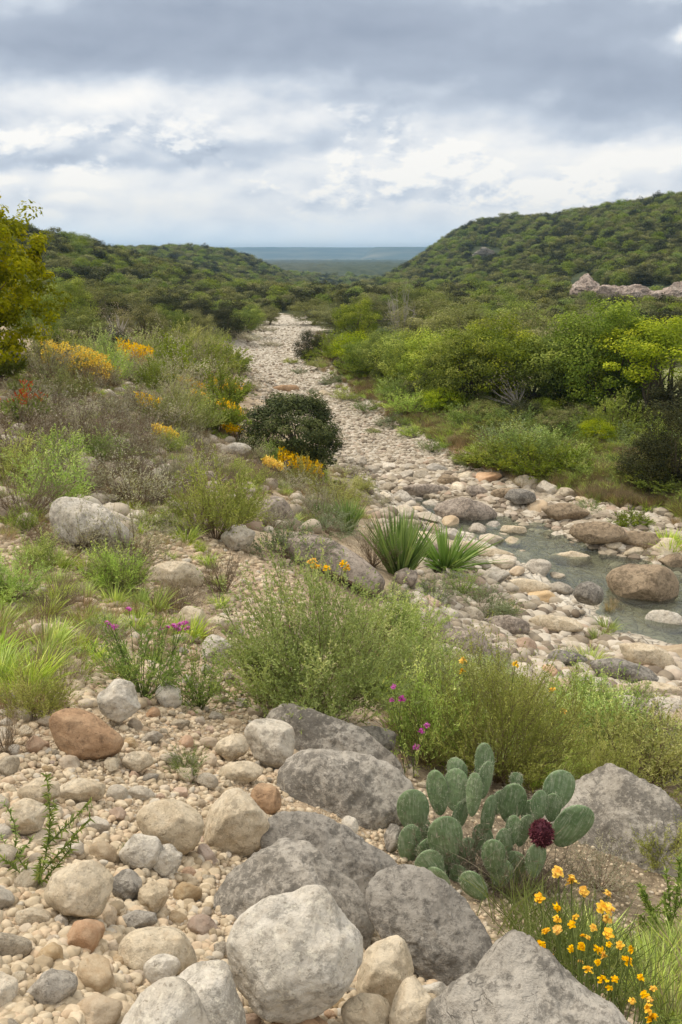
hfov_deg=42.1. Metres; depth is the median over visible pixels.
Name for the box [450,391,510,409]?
dark green shrub
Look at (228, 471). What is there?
dry brush
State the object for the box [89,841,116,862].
cobble
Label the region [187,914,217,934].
cobble
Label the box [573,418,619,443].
bright bush
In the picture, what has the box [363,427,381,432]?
olive shrub
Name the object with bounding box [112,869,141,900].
boulder
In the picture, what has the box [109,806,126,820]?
cobble
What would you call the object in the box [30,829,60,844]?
cobble
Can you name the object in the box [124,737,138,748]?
cobble
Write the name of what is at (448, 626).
cobble
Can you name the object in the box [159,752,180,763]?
cobble
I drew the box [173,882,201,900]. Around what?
cobble
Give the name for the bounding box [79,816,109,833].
cobble
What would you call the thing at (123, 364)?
feathery shrub
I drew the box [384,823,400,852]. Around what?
cobble
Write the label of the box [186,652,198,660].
cobble
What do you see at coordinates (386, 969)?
boulder
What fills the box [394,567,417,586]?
cobble
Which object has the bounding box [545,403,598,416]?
green herb
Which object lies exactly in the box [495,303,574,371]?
olive tree
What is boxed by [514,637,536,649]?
cobble
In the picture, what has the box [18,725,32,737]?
cobble
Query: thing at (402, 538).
yucca
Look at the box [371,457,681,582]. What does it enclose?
bank rubble
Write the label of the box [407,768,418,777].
cobble
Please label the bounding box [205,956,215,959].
cobble
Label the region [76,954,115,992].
cobble
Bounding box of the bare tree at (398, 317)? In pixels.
[383,280,414,338]
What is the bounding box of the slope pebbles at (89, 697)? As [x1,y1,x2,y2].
[0,523,309,708]
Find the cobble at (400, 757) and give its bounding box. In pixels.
[396,751,408,763]
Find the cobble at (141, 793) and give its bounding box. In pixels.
[128,785,154,800]
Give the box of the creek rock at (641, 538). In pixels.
[622,530,660,547]
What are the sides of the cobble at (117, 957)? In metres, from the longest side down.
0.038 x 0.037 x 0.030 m
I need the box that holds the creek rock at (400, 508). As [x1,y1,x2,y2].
[395,504,414,518]
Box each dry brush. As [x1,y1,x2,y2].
[0,374,84,461]
[0,376,78,436]
[0,441,91,527]
[0,679,36,752]
[10,377,78,408]
[11,519,62,548]
[14,564,96,616]
[25,437,107,483]
[29,380,135,451]
[56,324,97,355]
[70,365,108,386]
[81,447,137,485]
[84,389,161,438]
[86,423,169,475]
[88,395,134,430]
[96,454,183,509]
[109,378,154,404]
[117,416,173,453]
[123,434,157,455]
[129,349,152,370]
[147,569,217,609]
[162,460,209,497]
[163,477,238,534]
[171,430,237,463]
[176,342,254,383]
[195,537,255,595]
[201,445,249,483]
[222,447,258,464]
[233,453,263,473]
[251,462,285,482]
[320,495,352,518]
[339,510,406,568]
[465,656,550,718]
[489,848,565,903]
[607,680,667,728]
[626,683,681,745]
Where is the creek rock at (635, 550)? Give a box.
[623,547,643,555]
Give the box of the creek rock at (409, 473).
[399,470,413,477]
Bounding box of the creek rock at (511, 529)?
[500,525,526,534]
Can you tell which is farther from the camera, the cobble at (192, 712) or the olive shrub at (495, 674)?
the olive shrub at (495, 674)
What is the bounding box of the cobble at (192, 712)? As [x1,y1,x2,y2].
[187,710,195,715]
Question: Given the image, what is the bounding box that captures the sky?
[0,0,681,247]
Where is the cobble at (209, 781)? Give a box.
[196,772,218,789]
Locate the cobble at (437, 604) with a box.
[425,595,440,607]
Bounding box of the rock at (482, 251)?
[472,247,494,259]
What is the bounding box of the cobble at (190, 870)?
[182,866,195,875]
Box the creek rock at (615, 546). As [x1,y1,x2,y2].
[604,542,621,549]
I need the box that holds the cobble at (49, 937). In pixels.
[46,935,55,940]
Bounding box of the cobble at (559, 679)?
[546,678,572,691]
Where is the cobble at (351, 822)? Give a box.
[341,815,358,833]
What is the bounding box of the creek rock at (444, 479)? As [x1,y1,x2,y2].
[437,474,459,484]
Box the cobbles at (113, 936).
[0,664,277,1023]
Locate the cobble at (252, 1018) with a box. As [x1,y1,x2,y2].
[245,1013,260,1023]
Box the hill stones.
[0,375,364,534]
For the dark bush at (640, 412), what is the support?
on the ground
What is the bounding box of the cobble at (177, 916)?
[169,910,187,923]
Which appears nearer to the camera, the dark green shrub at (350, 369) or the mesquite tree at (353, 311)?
the dark green shrub at (350, 369)
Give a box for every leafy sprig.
[0,772,96,885]
[0,799,32,857]
[178,648,214,704]
[633,853,681,938]
[634,883,670,933]
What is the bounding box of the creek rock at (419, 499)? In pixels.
[415,497,422,501]
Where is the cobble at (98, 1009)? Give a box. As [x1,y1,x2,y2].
[77,994,122,1023]
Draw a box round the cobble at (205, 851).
[197,843,217,863]
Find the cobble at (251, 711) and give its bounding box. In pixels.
[247,705,263,717]
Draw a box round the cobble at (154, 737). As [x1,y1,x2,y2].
[141,731,162,744]
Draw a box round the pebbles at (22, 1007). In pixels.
[0,601,437,1023]
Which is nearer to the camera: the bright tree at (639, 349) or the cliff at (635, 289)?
the bright tree at (639, 349)
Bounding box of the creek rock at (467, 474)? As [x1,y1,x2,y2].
[458,471,472,477]
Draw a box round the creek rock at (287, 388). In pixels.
[273,385,298,391]
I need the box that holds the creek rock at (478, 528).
[468,523,485,534]
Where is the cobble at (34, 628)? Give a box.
[27,623,47,638]
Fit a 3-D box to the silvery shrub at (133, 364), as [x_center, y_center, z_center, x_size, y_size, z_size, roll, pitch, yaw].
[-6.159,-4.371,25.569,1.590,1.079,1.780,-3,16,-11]
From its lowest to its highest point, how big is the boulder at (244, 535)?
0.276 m
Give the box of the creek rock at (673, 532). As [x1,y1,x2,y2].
[667,530,681,538]
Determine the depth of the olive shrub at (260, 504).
11.62 m
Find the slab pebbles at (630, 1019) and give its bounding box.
[364,787,681,1023]
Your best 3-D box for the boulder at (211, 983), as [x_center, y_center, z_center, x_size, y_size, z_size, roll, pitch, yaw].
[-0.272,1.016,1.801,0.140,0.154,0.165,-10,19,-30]
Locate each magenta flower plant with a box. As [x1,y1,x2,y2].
[104,607,189,693]
[389,684,429,776]
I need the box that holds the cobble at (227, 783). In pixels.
[224,780,232,787]
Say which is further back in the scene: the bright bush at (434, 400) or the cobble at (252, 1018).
the bright bush at (434, 400)
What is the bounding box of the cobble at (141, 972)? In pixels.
[131,969,145,981]
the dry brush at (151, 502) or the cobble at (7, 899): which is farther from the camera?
the dry brush at (151, 502)
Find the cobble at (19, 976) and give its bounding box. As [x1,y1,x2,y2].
[11,971,26,982]
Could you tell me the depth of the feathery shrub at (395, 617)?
8.34 m
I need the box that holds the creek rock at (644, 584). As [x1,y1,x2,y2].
[606,564,678,604]
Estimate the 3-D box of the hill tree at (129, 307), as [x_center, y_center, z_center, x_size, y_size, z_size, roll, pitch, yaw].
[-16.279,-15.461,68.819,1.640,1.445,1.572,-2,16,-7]
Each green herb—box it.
[0,499,46,533]
[145,635,239,713]
[162,739,208,782]
[346,399,384,411]
[413,435,452,452]
[427,398,497,427]
[430,565,482,597]
[436,389,483,409]
[437,423,469,433]
[442,452,469,467]
[458,403,554,431]
[461,404,509,424]
[484,430,601,465]
[495,595,526,615]
[496,402,535,415]
[520,429,579,453]
[521,412,609,446]
[522,403,595,422]
[524,412,579,433]
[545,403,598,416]
[569,497,604,513]
[594,450,633,462]
[600,416,670,437]
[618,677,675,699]
[654,476,681,500]
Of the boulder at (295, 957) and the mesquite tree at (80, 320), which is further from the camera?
the mesquite tree at (80, 320)
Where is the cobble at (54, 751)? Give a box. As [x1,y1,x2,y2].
[52,749,58,754]
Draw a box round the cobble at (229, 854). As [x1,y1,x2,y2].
[226,851,231,857]
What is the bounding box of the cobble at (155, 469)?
[150,468,165,477]
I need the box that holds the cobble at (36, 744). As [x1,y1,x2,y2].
[25,735,49,752]
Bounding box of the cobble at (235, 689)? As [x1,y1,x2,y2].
[230,686,241,693]
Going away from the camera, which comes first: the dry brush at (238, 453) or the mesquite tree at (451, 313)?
the dry brush at (238, 453)
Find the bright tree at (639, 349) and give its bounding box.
[590,315,681,414]
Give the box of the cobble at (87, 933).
[67,919,104,952]
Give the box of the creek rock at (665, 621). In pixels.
[644,610,681,633]
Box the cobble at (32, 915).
[15,906,51,925]
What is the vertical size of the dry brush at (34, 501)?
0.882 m
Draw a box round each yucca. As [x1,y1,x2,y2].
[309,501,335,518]
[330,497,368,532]
[356,504,443,574]
[414,523,507,571]
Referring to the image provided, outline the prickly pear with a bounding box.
[396,743,595,900]
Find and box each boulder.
[5,798,48,834]
[17,777,60,803]
[44,860,113,917]
[49,496,133,548]
[49,708,123,760]
[59,778,105,803]
[97,678,140,722]
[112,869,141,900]
[118,926,196,974]
[119,833,161,869]
[121,976,209,1023]
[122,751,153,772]
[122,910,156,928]
[136,799,203,854]
[137,881,168,912]
[146,561,203,590]
[153,843,182,877]
[176,606,205,632]
[177,959,245,1023]
[201,634,232,663]
[204,788,269,857]
[205,614,239,631]
[215,733,248,760]
[218,761,262,783]
[221,525,254,549]
[226,442,250,456]
[226,884,363,1023]
[244,718,294,769]
[250,783,281,814]
[260,496,293,522]
[271,1016,327,1023]
[282,532,384,594]
[341,992,390,1023]
[356,935,413,1006]
[361,725,396,750]
[389,976,432,1023]
[443,628,491,659]
[484,615,529,633]
[490,645,510,662]
[547,650,587,665]
[576,677,611,688]
[590,658,658,682]
[619,642,674,668]
[631,680,681,695]
[645,696,681,711]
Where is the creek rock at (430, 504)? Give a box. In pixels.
[422,499,437,511]
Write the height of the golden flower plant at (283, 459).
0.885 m
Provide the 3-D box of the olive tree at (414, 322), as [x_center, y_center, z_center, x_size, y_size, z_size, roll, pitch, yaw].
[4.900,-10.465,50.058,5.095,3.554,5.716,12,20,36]
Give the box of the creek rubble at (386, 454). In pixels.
[233,316,466,483]
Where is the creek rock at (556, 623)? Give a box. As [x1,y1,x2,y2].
[529,615,583,631]
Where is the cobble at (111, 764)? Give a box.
[103,757,120,771]
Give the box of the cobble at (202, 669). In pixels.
[201,664,211,674]
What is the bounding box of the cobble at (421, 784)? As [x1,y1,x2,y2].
[417,782,425,787]
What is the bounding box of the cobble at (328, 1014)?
[324,1010,335,1018]
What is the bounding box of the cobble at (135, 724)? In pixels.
[127,718,142,729]
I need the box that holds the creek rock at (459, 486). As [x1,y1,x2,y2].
[451,482,464,490]
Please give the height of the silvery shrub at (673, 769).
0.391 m
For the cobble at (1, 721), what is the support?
on the ground
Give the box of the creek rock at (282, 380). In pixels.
[276,378,286,383]
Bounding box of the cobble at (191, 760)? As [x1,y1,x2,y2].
[185,755,197,765]
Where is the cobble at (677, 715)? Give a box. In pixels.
[669,709,681,723]
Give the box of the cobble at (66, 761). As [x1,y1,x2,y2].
[58,755,79,769]
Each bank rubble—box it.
[368,581,681,734]
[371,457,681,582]
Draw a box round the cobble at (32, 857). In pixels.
[27,852,41,863]
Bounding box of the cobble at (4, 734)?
[0,727,10,741]
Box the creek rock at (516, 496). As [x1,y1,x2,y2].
[504,488,535,504]
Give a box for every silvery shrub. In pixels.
[0,354,83,413]
[17,318,93,379]
[17,412,86,448]
[23,366,122,442]
[26,437,69,473]
[31,491,118,556]
[50,422,117,492]
[62,602,136,650]
[74,523,151,578]
[78,467,185,566]
[79,376,143,415]
[82,342,130,388]
[82,428,187,510]
[95,396,173,459]
[98,374,163,412]
[102,376,200,434]
[118,344,153,377]
[120,342,158,366]
[120,353,160,380]
[127,312,188,354]
[129,343,213,391]
[132,423,210,486]
[137,369,195,412]
[139,354,204,402]
[148,331,222,390]
[161,325,187,344]
[164,449,213,476]
[169,336,228,376]
[172,405,213,442]
[173,375,218,403]
[176,420,215,450]
[177,431,237,472]
[230,428,274,459]
[231,329,266,341]
[240,373,263,390]
[254,322,279,331]
[257,488,300,531]
[258,336,282,346]
[274,459,316,491]
[277,481,349,522]
[295,463,339,506]
[326,457,368,477]
[359,486,391,506]
[441,616,526,681]
[527,672,597,714]
[551,829,657,908]
[645,724,681,789]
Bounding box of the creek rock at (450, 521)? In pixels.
[442,515,458,527]
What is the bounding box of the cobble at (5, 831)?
[0,823,12,838]
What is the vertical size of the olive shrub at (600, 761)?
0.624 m
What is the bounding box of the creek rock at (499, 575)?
[483,567,510,581]
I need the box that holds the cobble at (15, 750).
[6,744,19,754]
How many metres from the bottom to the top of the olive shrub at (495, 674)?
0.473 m
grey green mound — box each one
[246,515,340,568]
[289,366,306,373]
[300,507,366,538]
[319,369,343,384]
[373,411,409,428]
[380,576,413,604]
[409,568,458,603]
[446,578,529,617]
[470,413,551,447]
[548,642,592,665]
[567,412,584,434]
[591,419,643,444]
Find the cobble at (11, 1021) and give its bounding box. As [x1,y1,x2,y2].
[7,1018,18,1023]
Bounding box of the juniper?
[235,391,347,474]
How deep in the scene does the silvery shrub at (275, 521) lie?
11.94 m
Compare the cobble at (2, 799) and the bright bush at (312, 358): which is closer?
the cobble at (2, 799)
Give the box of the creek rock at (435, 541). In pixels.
[417,531,436,543]
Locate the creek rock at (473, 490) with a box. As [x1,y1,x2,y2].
[466,485,487,496]
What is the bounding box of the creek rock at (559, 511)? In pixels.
[541,503,589,519]
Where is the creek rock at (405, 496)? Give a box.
[393,490,415,502]
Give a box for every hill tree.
[99,306,116,320]
[103,296,127,318]
[124,305,134,319]
[160,294,185,312]
[548,306,565,315]
[628,307,651,323]
[646,308,665,316]
[649,312,672,325]
[655,308,681,320]
[672,305,681,313]
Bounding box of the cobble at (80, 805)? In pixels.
[76,802,86,809]
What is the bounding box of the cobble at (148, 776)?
[142,773,158,780]
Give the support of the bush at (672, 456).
on the ground
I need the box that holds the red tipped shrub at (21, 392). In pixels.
[0,378,58,423]
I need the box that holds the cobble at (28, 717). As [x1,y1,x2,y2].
[14,708,32,722]
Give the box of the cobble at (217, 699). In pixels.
[212,694,227,703]
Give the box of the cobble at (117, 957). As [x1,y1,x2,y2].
[113,954,123,964]
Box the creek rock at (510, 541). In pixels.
[504,536,521,546]
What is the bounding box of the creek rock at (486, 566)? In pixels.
[468,556,490,569]
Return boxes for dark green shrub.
[0,341,30,379]
[129,354,176,389]
[145,333,215,379]
[151,329,202,362]
[154,325,181,341]
[162,323,205,337]
[172,337,216,368]
[179,378,253,432]
[195,338,251,376]
[196,359,257,407]
[198,330,221,344]
[212,334,254,364]
[228,358,250,374]
[309,327,334,349]
[313,329,354,360]
[333,353,361,373]
[372,365,404,391]
[446,436,542,470]
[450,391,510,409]
[460,402,513,419]
[469,408,551,439]
[483,434,572,479]
[531,403,561,420]
[534,441,596,470]
[568,432,613,454]
[570,384,653,438]
[606,506,656,527]
[610,458,681,496]
[615,410,681,452]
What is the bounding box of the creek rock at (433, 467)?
[426,463,447,470]
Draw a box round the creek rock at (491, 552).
[478,548,513,556]
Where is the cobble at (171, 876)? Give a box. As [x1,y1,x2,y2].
[166,873,175,879]
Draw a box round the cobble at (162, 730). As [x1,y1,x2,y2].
[159,728,167,733]
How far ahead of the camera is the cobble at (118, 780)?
3.49 m
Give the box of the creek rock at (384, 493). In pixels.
[380,491,393,502]
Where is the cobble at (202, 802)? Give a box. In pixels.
[197,799,205,807]
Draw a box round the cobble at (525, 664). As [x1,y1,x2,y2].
[510,662,532,675]
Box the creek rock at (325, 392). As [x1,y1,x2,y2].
[319,390,330,395]
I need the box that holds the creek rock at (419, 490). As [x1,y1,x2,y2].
[402,483,448,496]
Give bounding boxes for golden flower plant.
[32,339,124,388]
[91,361,123,386]
[115,337,153,367]
[132,391,160,412]
[151,423,180,449]
[179,375,209,394]
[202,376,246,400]
[215,398,244,415]
[219,422,246,442]
[258,455,285,476]
[275,447,326,484]
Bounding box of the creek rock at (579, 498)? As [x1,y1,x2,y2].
[575,496,587,502]
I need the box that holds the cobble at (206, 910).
[201,906,211,915]
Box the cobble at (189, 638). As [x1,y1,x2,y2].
[180,633,191,643]
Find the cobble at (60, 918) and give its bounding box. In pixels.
[54,914,67,925]
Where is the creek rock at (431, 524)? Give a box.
[429,523,438,530]
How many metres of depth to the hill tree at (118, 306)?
68.07 m
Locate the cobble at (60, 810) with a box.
[50,805,63,814]
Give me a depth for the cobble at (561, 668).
10.16 m
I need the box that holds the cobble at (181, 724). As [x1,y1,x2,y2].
[171,719,189,729]
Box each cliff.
[567,273,599,297]
[590,284,651,298]
[649,281,681,298]
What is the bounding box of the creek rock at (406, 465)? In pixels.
[399,463,412,469]
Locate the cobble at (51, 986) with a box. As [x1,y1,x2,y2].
[26,968,77,1004]
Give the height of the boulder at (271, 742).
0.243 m
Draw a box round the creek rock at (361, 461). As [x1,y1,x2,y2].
[355,456,366,466]
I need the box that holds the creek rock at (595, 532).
[569,521,628,543]
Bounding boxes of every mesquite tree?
[1,279,44,330]
[10,295,65,350]
[44,306,115,346]
[45,275,102,328]
[146,303,193,333]
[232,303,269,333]
[330,293,383,340]
[341,330,397,376]
[352,327,419,378]
[377,284,452,328]
[385,326,449,389]
[412,325,509,402]
[424,304,478,331]
[433,309,550,403]
[469,298,555,332]
[496,346,573,402]
[498,317,622,403]
[540,294,671,412]
[602,338,669,405]
[633,327,681,363]
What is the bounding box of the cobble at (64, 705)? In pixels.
[54,699,68,709]
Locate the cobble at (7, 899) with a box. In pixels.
[0,886,14,909]
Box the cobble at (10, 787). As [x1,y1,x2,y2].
[4,784,16,792]
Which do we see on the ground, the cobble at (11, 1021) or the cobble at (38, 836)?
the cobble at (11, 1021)
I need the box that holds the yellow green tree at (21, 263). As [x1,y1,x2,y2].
[0,196,74,364]
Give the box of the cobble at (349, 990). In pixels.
[346,987,356,993]
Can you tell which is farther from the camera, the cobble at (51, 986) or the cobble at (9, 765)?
the cobble at (9, 765)
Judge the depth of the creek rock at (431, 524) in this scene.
19.62 m
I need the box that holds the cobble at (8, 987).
[0,971,17,1006]
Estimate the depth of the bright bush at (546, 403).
30.11 m
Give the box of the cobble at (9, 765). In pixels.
[0,755,19,775]
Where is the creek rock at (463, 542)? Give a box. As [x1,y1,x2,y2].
[447,540,486,551]
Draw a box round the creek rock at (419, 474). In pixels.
[413,470,428,478]
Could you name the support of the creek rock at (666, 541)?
in the water
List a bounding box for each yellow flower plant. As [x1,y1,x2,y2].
[307,558,349,602]
[457,854,681,1023]
[459,656,566,749]
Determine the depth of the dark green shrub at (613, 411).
27.30 m
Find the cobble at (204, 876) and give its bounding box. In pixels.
[202,874,215,879]
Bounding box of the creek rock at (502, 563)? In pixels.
[492,555,516,568]
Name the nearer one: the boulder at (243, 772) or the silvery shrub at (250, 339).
the boulder at (243, 772)
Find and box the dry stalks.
[425,812,583,896]
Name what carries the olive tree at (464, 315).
on the ground
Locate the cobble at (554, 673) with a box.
[542,664,557,676]
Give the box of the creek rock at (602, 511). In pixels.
[583,507,608,517]
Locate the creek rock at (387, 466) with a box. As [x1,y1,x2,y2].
[382,462,395,470]
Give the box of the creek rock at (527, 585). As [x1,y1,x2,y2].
[510,578,551,592]
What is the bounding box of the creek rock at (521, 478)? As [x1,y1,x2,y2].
[513,475,537,487]
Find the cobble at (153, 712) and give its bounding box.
[146,707,159,716]
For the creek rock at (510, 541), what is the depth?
19.41 m
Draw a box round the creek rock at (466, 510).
[433,497,496,523]
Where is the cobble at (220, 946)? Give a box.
[214,941,226,955]
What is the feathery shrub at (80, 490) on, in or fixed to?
on the ground
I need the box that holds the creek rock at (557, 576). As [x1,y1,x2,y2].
[549,572,566,581]
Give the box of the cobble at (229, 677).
[224,672,234,681]
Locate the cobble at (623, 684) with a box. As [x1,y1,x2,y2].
[617,683,627,688]
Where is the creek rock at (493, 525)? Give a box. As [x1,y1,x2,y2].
[485,521,500,529]
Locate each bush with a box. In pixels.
[0,317,37,361]
[32,334,69,364]
[79,325,141,358]
[92,302,133,343]
[133,293,181,322]
[173,297,225,326]
[202,306,249,339]
[217,299,249,324]
[291,326,323,362]
[301,348,319,364]
[325,329,372,371]
[359,358,375,378]
[368,328,423,380]
[395,325,471,395]
[418,387,467,413]
[452,322,509,397]
[473,361,535,407]
[497,399,546,422]
[529,397,560,414]
[542,341,621,409]
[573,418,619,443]
[608,433,681,492]
[618,401,650,424]
[631,402,681,486]
[633,405,681,437]
[641,376,681,424]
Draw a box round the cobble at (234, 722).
[225,717,241,728]
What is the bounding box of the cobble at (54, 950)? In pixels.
[37,942,63,961]
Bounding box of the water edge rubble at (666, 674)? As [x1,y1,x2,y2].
[364,479,681,688]
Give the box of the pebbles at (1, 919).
[0,838,3,967]
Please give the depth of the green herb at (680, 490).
20.77 m
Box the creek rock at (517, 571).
[509,566,524,575]
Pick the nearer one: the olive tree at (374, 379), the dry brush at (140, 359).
the dry brush at (140, 359)
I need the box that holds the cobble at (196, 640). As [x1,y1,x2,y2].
[193,636,201,643]
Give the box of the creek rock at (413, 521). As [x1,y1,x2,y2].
[408,519,419,529]
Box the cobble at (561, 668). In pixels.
[560,667,576,674]
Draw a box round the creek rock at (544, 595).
[528,590,554,602]
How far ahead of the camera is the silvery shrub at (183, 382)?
24.84 m
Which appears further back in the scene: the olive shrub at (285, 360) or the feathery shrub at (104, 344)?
the olive shrub at (285, 360)
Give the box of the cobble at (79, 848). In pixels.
[68,841,83,854]
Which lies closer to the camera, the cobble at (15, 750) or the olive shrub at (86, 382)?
the cobble at (15, 750)
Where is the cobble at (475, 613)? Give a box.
[463,606,483,620]
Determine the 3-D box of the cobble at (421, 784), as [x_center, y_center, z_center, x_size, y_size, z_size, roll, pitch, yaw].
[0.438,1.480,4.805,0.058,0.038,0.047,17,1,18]
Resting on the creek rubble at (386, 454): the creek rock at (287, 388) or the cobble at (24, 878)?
the creek rock at (287, 388)
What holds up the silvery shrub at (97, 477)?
on the ground
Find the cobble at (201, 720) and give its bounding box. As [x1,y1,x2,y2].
[194,717,204,724]
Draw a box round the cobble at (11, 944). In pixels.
[0,932,31,957]
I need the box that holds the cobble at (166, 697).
[155,682,181,708]
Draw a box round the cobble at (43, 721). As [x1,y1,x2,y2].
[37,714,49,727]
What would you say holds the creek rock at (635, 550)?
on the bank rubble at (521, 515)
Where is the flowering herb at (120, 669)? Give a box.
[72,596,200,699]
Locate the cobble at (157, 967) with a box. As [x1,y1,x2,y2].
[143,953,180,983]
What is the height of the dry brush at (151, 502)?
0.763 m
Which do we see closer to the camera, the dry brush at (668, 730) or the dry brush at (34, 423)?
the dry brush at (668, 730)
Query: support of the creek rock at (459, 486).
on the ground
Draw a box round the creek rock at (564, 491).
[555,487,575,496]
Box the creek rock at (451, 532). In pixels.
[442,529,461,539]
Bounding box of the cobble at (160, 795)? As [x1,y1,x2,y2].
[156,793,164,798]
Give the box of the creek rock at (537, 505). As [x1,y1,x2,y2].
[525,500,547,511]
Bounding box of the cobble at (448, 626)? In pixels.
[426,614,450,634]
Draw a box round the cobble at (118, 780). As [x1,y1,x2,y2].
[114,777,124,783]
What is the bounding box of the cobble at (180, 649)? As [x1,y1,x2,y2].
[177,647,188,654]
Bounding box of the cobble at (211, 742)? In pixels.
[198,737,217,748]
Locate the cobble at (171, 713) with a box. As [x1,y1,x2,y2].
[168,710,175,715]
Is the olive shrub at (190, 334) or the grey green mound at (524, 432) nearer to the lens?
the grey green mound at (524, 432)
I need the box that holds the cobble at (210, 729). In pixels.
[205,726,213,732]
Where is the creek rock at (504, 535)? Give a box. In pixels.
[498,533,509,537]
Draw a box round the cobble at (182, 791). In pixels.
[173,787,187,797]
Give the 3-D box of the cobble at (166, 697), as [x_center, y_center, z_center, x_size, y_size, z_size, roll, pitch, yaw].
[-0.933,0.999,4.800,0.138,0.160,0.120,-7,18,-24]
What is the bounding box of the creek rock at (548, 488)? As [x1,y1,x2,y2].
[536,480,557,494]
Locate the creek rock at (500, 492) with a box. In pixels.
[490,488,515,497]
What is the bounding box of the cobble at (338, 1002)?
[332,998,344,1007]
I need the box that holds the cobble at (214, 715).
[209,711,223,719]
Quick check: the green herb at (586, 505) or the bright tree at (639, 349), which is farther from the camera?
the bright tree at (639, 349)
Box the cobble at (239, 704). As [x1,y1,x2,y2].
[236,698,247,707]
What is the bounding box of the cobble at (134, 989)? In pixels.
[129,982,136,993]
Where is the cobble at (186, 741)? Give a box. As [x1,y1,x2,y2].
[178,735,193,747]
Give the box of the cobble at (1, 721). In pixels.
[0,718,11,725]
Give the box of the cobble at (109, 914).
[101,904,116,926]
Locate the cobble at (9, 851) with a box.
[0,844,18,867]
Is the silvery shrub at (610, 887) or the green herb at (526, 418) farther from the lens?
the green herb at (526, 418)
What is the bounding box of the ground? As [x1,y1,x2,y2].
[0,244,681,1021]
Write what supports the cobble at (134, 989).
on the ground
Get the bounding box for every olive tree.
[74,278,128,319]
[111,299,173,340]
[174,308,215,336]
[258,306,281,324]
[287,296,335,325]
[306,301,354,331]
[320,337,337,350]
[354,292,402,333]
[370,367,393,382]
[382,295,473,354]
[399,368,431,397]
[416,295,518,352]
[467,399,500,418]
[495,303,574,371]
[530,303,624,362]
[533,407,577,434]
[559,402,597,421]
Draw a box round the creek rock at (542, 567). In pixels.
[523,559,551,575]
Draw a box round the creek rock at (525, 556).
[514,550,533,562]
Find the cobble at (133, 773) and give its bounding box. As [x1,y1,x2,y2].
[129,771,138,777]
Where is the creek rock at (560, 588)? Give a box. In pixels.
[549,582,573,594]
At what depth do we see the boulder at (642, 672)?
9.89 m
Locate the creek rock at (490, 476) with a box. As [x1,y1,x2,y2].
[476,472,501,481]
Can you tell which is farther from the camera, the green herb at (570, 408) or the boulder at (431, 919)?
the green herb at (570, 408)
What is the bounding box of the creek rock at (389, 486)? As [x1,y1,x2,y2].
[379,482,395,491]
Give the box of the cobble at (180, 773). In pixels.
[176,767,194,782]
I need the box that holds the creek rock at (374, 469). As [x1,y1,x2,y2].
[366,465,379,472]
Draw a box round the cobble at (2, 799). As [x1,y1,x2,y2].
[0,794,9,808]
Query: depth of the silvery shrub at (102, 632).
5.69 m
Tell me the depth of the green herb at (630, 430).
26.94 m
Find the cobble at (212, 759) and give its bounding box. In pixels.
[201,753,216,766]
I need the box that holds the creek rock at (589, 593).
[573,581,603,605]
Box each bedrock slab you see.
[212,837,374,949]
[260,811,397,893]
[266,703,405,776]
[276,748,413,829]
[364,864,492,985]
[426,930,630,1023]
[543,763,681,879]
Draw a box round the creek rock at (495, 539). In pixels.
[479,533,503,544]
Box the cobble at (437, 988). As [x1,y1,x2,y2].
[422,981,446,996]
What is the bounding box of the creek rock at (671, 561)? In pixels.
[658,554,681,568]
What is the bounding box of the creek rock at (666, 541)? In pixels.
[651,538,681,553]
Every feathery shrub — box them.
[0,439,96,507]
[0,547,57,607]
[4,524,72,571]
[11,423,91,464]
[67,533,157,591]
[72,319,150,364]
[72,424,147,461]
[89,340,137,382]
[127,497,188,531]
[128,352,183,383]
[146,425,192,452]
[169,390,229,432]
[182,519,439,733]
[212,455,254,474]
[250,434,287,463]
[328,579,438,649]
[357,612,468,690]
[370,383,407,397]
[370,646,489,765]
[372,370,424,397]
[375,385,438,414]
[378,584,464,650]
[384,618,455,673]
[394,421,426,436]
[446,409,467,422]
[452,658,533,701]
[465,419,572,457]
[471,648,519,677]
[514,422,570,443]
[529,650,630,703]
[542,668,681,755]
[547,661,679,749]
[548,456,619,484]
[552,439,606,460]
[607,432,655,448]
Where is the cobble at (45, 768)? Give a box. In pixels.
[41,765,52,771]
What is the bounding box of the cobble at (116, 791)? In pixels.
[106,784,127,799]
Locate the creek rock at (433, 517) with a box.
[416,511,438,522]
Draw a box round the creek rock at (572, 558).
[549,551,591,565]
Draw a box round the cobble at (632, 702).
[614,695,646,711]
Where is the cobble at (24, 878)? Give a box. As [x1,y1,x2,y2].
[13,867,38,887]
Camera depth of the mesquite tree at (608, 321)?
29.84 m
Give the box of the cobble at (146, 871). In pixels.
[142,868,150,876]
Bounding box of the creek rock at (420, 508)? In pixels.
[412,506,422,511]
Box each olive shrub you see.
[0,421,64,484]
[0,651,86,719]
[5,358,93,399]
[19,315,86,364]
[27,332,96,374]
[53,361,104,397]
[74,540,159,592]
[115,322,187,358]
[131,365,223,431]
[134,339,163,359]
[157,438,278,539]
[161,473,252,519]
[164,388,209,407]
[166,317,217,348]
[180,332,232,357]
[199,354,246,390]
[200,477,273,520]
[201,322,232,341]
[232,457,271,485]
[273,450,326,488]
[280,357,299,363]
[304,356,332,367]
[308,465,372,510]
[331,385,363,399]
[346,473,376,490]
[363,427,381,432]
[379,633,515,717]
[391,610,607,792]
[452,657,529,700]
[466,662,565,730]
[562,680,681,807]
[567,707,649,779]
[625,814,681,872]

